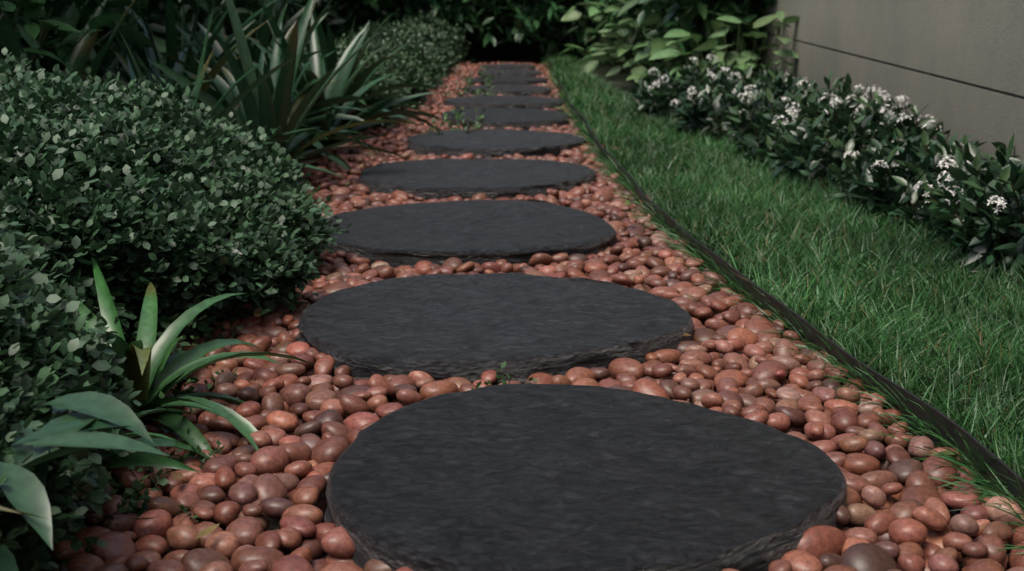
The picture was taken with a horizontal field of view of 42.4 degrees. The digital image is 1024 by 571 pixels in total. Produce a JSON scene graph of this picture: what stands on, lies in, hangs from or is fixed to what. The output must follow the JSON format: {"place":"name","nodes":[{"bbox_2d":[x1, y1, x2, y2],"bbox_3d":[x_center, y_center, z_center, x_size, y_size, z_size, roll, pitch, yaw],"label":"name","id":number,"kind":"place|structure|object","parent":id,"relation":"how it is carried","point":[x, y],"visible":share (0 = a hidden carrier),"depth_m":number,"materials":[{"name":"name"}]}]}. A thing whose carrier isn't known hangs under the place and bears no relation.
{"place":"outdoors","nodes":[
{"label":"outdoors","id":0,"kind":"place"},
{"bbox_2d":[54,61,1009,570],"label":"ground","id":1,"kind":"structure","parent":0,"point":[274,523],"depth_m":4.36,"materials":[{"name":"soil"}]},
{"bbox_2d":[0,345,31,529],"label":"hedge","id":2,"kind":"object","parent":1,"relation":"on","point":[10,415],"depth_m":1.43,"materials":[{"name":"green plant"}]},
{"bbox_2d":[0,0,243,570],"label":"broad leaf plants","id":3,"kind":"object","parent":1,"relation":"on","point":[23,489],"visible":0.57,"depth_m":1.21,"materials":[{"name":"green plant"}]},
{"bbox_2d":[0,118,246,342],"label":"hedge","id":4,"kind":"object","parent":1,"relation":"on","point":[146,261],"visible":0.02,"depth_m":2.10,"materials":[{"name":"green plant"}]},
{"bbox_2d":[0,0,446,565],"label":"strap leaf plants","id":5,"kind":"object","parent":1,"relation":"on","point":[260,80],"visible":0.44,"depth_m":3.55,"materials":[{"name":"green plant"}]},
{"bbox_2d":[0,9,470,570],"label":"shrub","id":6,"kind":"object","parent":1,"relation":"on","point":[232,185],"visible":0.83,"depth_m":2.06,"materials":[{"name":"green plant"}]},
{"bbox_2d":[17,0,664,60],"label":"hedge","id":7,"kind":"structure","parent":1,"relation":"on","point":[501,52],"depth_m":9.64,"materials":[{"name":"green plant"}]},
{"bbox_2d":[351,70,386,137],"bbox_3d":[-0.780,-0.731,5.069,0.612,0.255,0.796,0,14,0],"label":"shrub","id":8,"kind":"object","parent":1,"relation":"on","point":[373,125],"depth_m":4.86,"materials":[{"name":"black plant"}]},
{"bbox_2d":[0,0,777,72],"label":"foliage","id":9,"kind":"object","parent":1,"relation":"on","point":[520,11],"visible":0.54,"depth_m":6.71,"materials":[{"name":"green plant"}]},
{"bbox_2d":[410,26,458,65],"bbox_3d":[-0.620,-1.478,8.181,0.578,0.255,0.751,0,14,0],"label":"shrub","id":10,"kind":"object","parent":1,"relation":"on","point":[448,46],"visible":0.04,"depth_m":8.04,"materials":[{"name":"green plant"}]},
{"bbox_2d":[314,200,617,269],"bbox_3d":[-0.108,-0.092,2.951,0.682,0.109,0.631,0,14,0],"label":"stepping stone","id":11,"kind":"object","parent":1,"relation":"on","point":[481,232],"visible":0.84,"depth_m":2.83,"materials":[{"name":"stone"}]},
{"bbox_2d":[358,158,596,200],"bbox_3d":[-0.093,-0.265,3.679,0.665,0.113,0.573,0,14,0],"label":"stepping stone","id":12,"kind":"object","parent":1,"relation":"on","point":[440,178],"visible":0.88,"depth_m":3.58,"materials":[{"name":"stone"}]},
{"bbox_2d":[295,272,693,402],"bbox_3d":[-0.030,0.092,2.190,0.660,0.113,0.582,0,14,0],"label":"stepping stone","id":13,"kind":"object","parent":1,"relation":"on","point":[471,328],"visible":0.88,"depth_m":2.09,"materials":[{"name":"stone"}]},
{"bbox_2d":[407,129,585,158],"bbox_3d":[-0.053,-0.440,4.405,0.606,0.112,0.556,0,14,0],"label":"stepping stone","id":14,"kind":"object","parent":1,"relation":"on","point":[490,143],"visible":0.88,"depth_m":4.30,"materials":[{"name":"stone"}]},
{"bbox_2d":[443,95,565,108],"bbox_3d":[-0.036,-0.751,5.704,0.538,0.114,0.400,0,14,0],"label":"stepping stone","id":15,"kind":"object","parent":1,"relation":"on","point":[502,101],"visible":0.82,"depth_m":5.61,"materials":[{"name":"stone"}]},
{"bbox_2d":[441,107,569,129],"bbox_3d":[-0.027,-0.612,5.128,0.506,0.115,0.531,0,14,0],"label":"stepping stone","id":16,"kind":"object","parent":1,"relation":"on","point":[514,117],"visible":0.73,"depth_m":5.02,"materials":[{"name":"stone"}]},
{"bbox_2d":[463,84,551,95],"bbox_3d":[-0.025,-0.890,6.274,0.428,0.110,0.371,0,14,0],"label":"stepping stone","id":17,"kind":"object","parent":1,"relation":"on","point":[517,90],"visible":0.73,"depth_m":6.17,"materials":[{"name":"stone"}]},
{"bbox_2d":[480,64,535,69],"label":"stepping stone","id":18,"kind":"object","parent":1,"relation":"on","point":[512,66],"visible":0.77,"depth_m":7.64,"materials":[{"name":"stone"}]},
{"bbox_2d":[469,76,547,84],"bbox_3d":[-0.019,-1.016,6.811,0.406,0.116,0.357,0,14,0],"label":"stepping stone","id":19,"kind":"object","parent":1,"relation":"on","point":[512,80],"visible":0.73,"depth_m":6.71,"materials":[{"name":"stone"}]},
{"bbox_2d":[477,69,541,76],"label":"stepping stone","id":20,"kind":"object","parent":1,"relation":"on","point":[516,72],"visible":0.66,"depth_m":7.20,"materials":[{"name":"stone"}]},
{"bbox_2d":[25,99,1023,570],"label":"pebbles","id":21,"kind":"object","parent":1,"relation":"on","point":[931,545],"depth_m":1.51,"materials":[{"name":"brown stone"}]},
{"bbox_2d":[16,182,537,570],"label":"groundcover sprigs","id":22,"kind":"object","parent":21,"relation":"on","point":[134,490],"visible":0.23,"depth_m":1.58,"materials":[{"name":"green plant"}]},
{"bbox_2d":[423,67,504,134],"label":"small plants","id":23,"kind":"object","parent":21,"relation":"on","point":[474,127],"visible":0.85,"depth_m":4.96,"materials":[{"name":"green plant"}]},
{"bbox_2d":[295,61,635,199],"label":"pebbles","id":24,"kind":"object","parent":21,"relation":"on","point":[389,140],"visible":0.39,"depth_m":4.21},
{"bbox_2d":[130,86,958,539],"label":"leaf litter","id":25,"kind":"object","parent":21,"relation":"on","point":[212,528],"visible":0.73,"depth_m":1.59,"materials":[{"name":"brown plant"}]},
{"bbox_2d":[324,384,846,570],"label":"stepping stone","id":26,"kind":"object","parent":1,"relation":"on","point":[533,477],"visible":0.96,"depth_m":1.45,"materials":[{"name":"stone"}]},
{"bbox_2d":[546,55,1023,562],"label":"lawn edging","id":27,"kind":"object","parent":1,"relation":"on","point":[997,464],"visible":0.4,"depth_m":1.87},
{"bbox_2d":[626,54,1023,277],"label":"flowering shrub","id":28,"kind":"object","parent":1,"relation":"on","point":[819,133],"depth_m":3.44,"materials":[{"name":"green plant"}]},
{"bbox_2d":[687,0,1023,228],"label":"boundary wall","id":29,"kind":"structure","parent":1,"relation":"on","point":[956,65],"depth_m":3.72,"materials":[{"name":"grey concrete"}]},
{"bbox_2d":[539,51,1023,549],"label":"lawn grass","id":30,"kind":"structure","parent":0,"point":[905,319],"depth_m":2.54,"materials":[{"name":"green plant"}]},
{"bbox_2d":[580,63,1014,422],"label":"lawn soil","id":31,"kind":"structure","parent":0,"point":[618,80],"depth_m":7.34,"materials":[{"name":"brown soil"}]},
{"bbox_2d":[558,0,799,93],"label":"broad leaf plants","id":32,"kind":"object","parent":31,"relation":"on","point":[668,50],"visible":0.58,"depth_m":6.20,"materials":[{"name":"green plant"}]},
{"bbox_2d":[552,90,1023,557],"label":"grass blades","id":33,"kind":"object","parent":31,"relation":"on","point":[889,397],"visible":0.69,"depth_m":1.98,"materials":[{"name":"green plant"}]},
{"bbox_2d":[598,129,995,435],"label":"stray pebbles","id":34,"kind":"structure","parent":31,"relation":"on","point":[736,257],"depth_m":3.39,"materials":[{"name":"brown stone"}]}
]}

